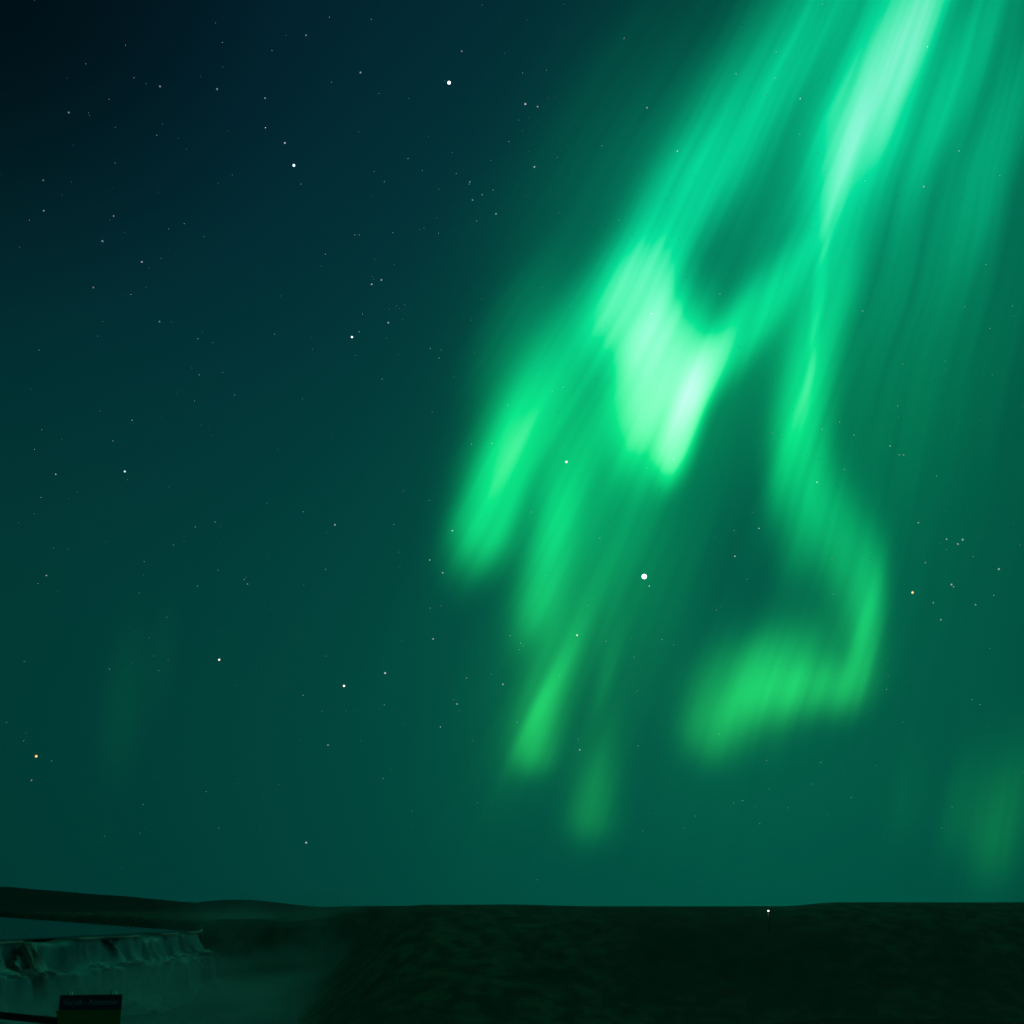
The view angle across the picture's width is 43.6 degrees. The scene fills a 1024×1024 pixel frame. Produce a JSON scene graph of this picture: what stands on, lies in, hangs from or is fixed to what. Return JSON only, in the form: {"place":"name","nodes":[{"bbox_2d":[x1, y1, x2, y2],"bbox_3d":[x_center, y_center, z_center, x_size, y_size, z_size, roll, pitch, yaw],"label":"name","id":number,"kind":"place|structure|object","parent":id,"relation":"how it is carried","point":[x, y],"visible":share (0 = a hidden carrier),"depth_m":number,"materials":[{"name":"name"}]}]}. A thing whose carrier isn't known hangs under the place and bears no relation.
{"place":"outdoors","nodes":[
{"label":"outdoors","id":0,"kind":"place"},
{"bbox_2d":[0,917,183,939],"bbox_3d":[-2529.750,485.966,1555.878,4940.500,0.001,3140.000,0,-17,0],"label":"river water","id":1,"kind":"structure","parent":0,"point":[12,928],"depth_m":258.74,"materials":[{"name":"teal liquid"}]},
{"bbox_2d":[120,993,303,1023],"bbox_3d":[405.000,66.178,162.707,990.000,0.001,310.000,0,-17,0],"label":"pool water","id":2,"kind":"structure","parent":0,"point":[258,1008],"depth_m":194.11,"materials":[{"name":"teal liquid"}]},
{"bbox_2d":[0,929,230,1023],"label":"water cascade","id":3,"kind":"object","parent":2,"relation":"in","point":[151,972],"visible":0.88,"depth_m":190.49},
{"bbox_2d":[0,887,1023,1023],"bbox_3d":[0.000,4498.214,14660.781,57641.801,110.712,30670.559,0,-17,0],"label":"ground","id":4,"kind":"structure","parent":0,"point":[893,963],"depth_m":179.63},
{"bbox_2d":[0,1011,57,1023],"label":"rail fence","id":5,"kind":"object","parent":4,"relation":"on","point":[28,1018],"visible":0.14,"depth_m":16.79,"materials":[{"name":"brown wood"}]},
{"bbox_2d":[57,991,121,1023],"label":"warning sign","id":6,"kind":"object","parent":4,"relation":"on","point":[90,1009],"visible":1,"depth_m":12.76,"materials":[{"name":"brown"}]},
{"bbox_2d":[0,0,1023,906],"label":"sky","id":7,"kind":"structure","parent":0,"point":[452,452],"materials":[{"name":"green"}]}
]}

